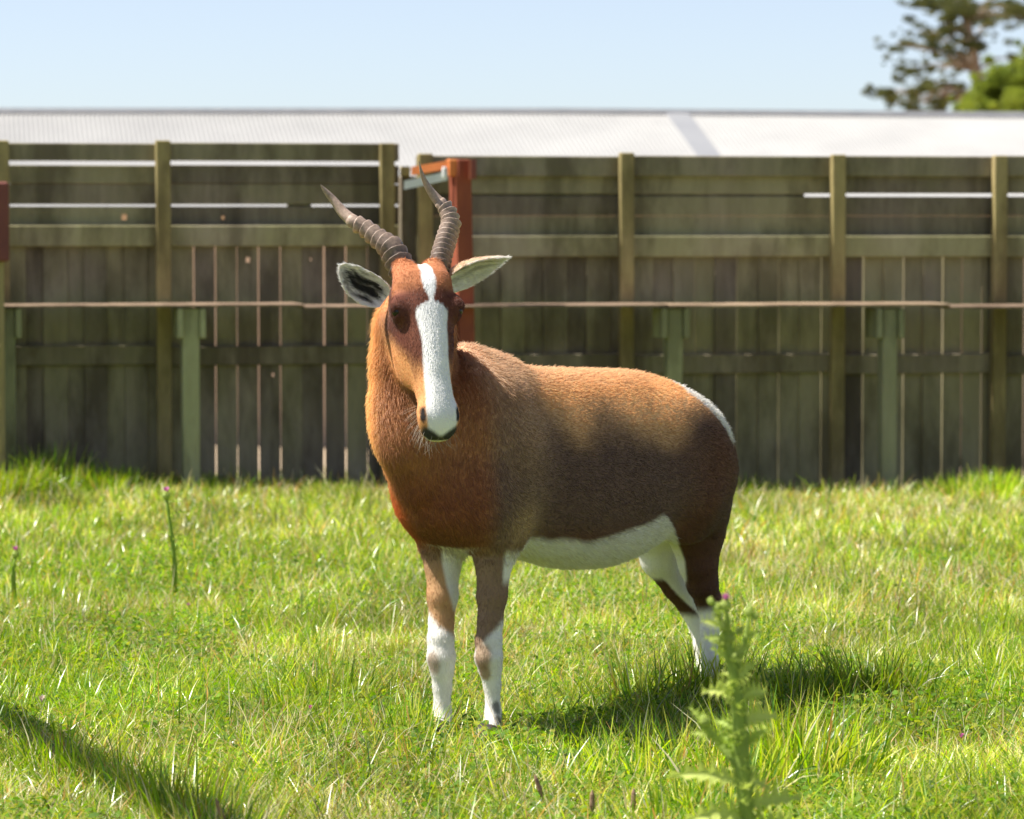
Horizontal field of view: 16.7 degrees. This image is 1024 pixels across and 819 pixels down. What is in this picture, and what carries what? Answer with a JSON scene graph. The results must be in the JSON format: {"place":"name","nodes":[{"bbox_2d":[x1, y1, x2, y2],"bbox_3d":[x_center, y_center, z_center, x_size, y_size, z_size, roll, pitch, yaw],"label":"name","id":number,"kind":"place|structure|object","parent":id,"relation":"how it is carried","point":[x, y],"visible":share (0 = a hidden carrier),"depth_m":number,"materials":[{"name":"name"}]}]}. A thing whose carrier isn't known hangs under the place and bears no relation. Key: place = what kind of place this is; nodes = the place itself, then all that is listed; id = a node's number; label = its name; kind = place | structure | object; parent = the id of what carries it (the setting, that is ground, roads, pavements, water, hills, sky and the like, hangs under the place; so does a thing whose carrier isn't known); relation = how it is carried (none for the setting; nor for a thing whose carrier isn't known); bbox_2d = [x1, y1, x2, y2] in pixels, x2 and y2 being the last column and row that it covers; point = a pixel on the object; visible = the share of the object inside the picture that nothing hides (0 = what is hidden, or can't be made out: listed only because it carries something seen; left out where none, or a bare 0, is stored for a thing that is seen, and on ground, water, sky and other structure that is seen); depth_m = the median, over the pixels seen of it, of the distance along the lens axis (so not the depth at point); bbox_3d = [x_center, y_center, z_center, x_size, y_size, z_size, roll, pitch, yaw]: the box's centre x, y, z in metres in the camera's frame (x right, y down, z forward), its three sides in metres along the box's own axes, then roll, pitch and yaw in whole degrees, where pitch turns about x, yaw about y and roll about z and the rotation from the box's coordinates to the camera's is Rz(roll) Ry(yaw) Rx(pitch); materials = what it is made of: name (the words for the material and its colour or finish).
{"place":"outdoors","nodes":[
{"label":"outdoors","id":0,"kind":"place"},
{"bbox_2d":[0,439,1023,818],"bbox_3d":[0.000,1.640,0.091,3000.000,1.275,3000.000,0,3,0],"label":"ground","id":1,"kind":"structure","parent":0,"point":[408,557],"depth_m":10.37,"materials":[{"name":"green plant"}]},
{"bbox_2d":[0,345,0,451],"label":"timber frame","id":2,"kind":"object","parent":1,"relation":"on","point":[0,397],"visible":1,"depth_m":13.80,"materials":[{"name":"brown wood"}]},
{"bbox_2d":[0,181,8,471],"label":"red board","id":3,"kind":"object","parent":1,"relation":"on","point":[4,221],"visible":0.79,"depth_m":14.45,"materials":[{"name":"paint"}]},
{"bbox_2d":[0,546,28,602],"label":"thistle","id":4,"kind":"object","parent":1,"relation":"on","point":[15,553],"visible":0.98,"depth_m":10.83,"materials":[{"name":"green plant"}]},
{"bbox_2d":[38,694,44,720],"bbox_3d":[-1.097,0.708,8.154,0.016,0.086,0.016,1,3,21],"label":"wild flower","id":5,"kind":"object","parent":1,"relation":"on","point":[42,697],"visible":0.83,"depth_m":8.15,"materials":[{"name":"white plant"}]},
{"bbox_2d":[155,486,192,598],"bbox_3d":[-1.060,0.424,10.957,0.122,0.364,0.050,0,3,0],"label":"thistle","id":6,"kind":"object","parent":1,"relation":"on","point":[166,495],"visible":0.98,"depth_m":10.96,"materials":[{"name":"green plant"}]},
{"bbox_2d":[0,140,415,486],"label":"wooden fence","id":7,"kind":"object","parent":1,"relation":"on","point":[105,382],"visible":0.7,"depth_m":15.10,"materials":[{"name":"brown wood"}]},
{"bbox_2d":[215,798,225,818],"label":"seed head","id":8,"kind":"object","parent":1,"relation":"on","point":[218,806],"visible":1,"depth_m":6.52},
{"bbox_2d":[404,159,475,343],"bbox_3d":[-0.302,-0.303,15.042,0.318,1.545,0.168,0,3,0],"label":"steel post","id":9,"kind":"object","parent":1,"relation":"on","point":[461,173],"visible":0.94,"depth_m":14.97,"materials":[{"name":"orange metal"}]},
{"bbox_2d":[0,108,1023,456],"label":"shed","id":10,"kind":"structure","parent":1,"relation":"on","point":[412,132],"depth_m":33.22,"materials":[{"name":"metal"}]},
{"bbox_2d":[4,302,1023,494],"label":"fence rail","id":11,"kind":"object","parent":1,"relation":"on","point":[671,326],"visible":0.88,"depth_m":15.11,"materials":[{"name":"green wood"}]},
{"bbox_2d":[320,161,739,747],"bbox_3d":[0.117,0.089,8.216,0.412,1.332,1.329,3,4,41],"label":"antelope","id":12,"kind":"object","parent":1,"relation":"on","point":[496,465],"visible":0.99,"depth_m":7.96,"materials":[{"name":"brown"}]},
{"bbox_2d":[534,774,546,809],"bbox_3d":[0.061,0.771,6.941,0.035,0.095,0.010,0,3,0],"label":"seed head","id":13,"kind":"object","parent":1,"relation":"on","point":[538,785],"visible":0.96,"depth_m":6.94},
{"bbox_2d":[589,790,594,818],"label":"seed head","id":14,"kind":"object","parent":1,"relation":"on","point":[592,800],"visible":1,"depth_m":6.78},
{"bbox_2d":[631,788,635,809],"bbox_3d":[0.235,0.780,6.770,0.010,0.094,0.010,-2,4,-28],"label":"seed head","id":15,"kind":"object","parent":1,"relation":"on","point":[633,792],"visible":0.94,"depth_m":6.77},
{"bbox_2d":[400,153,1023,489],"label":"wooden fence","id":16,"kind":"object","parent":1,"relation":"on","point":[791,393],"visible":0.68,"depth_m":15.65,"materials":[{"name":"brown wood"}]},
{"bbox_2d":[667,593,804,818],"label":"thistle","id":17,"kind":"object","parent":1,"relation":"on","point":[736,754],"visible":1,"depth_m":5.63,"materials":[{"name":"green plant"}]},
{"bbox_2d":[861,0,1023,110],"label":"cypress tree","id":18,"kind":"object","parent":1,"relation":"on","point":[970,13],"visible":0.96,"depth_m":71.24,"materials":[{"name":"green plant"}]},
{"bbox_2d":[947,39,1023,111],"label":"bushy tree","id":19,"kind":"object","parent":1,"relation":"on","point":[999,88],"visible":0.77,"depth_m":67.31,"materials":[{"name":"green plant"}]},
{"bbox_2d":[0,0,1023,110],"label":"sky","id":20,"kind":"structure","parent":0,"point":[618,54],"materials":[{"name":"blue"}]}
]}

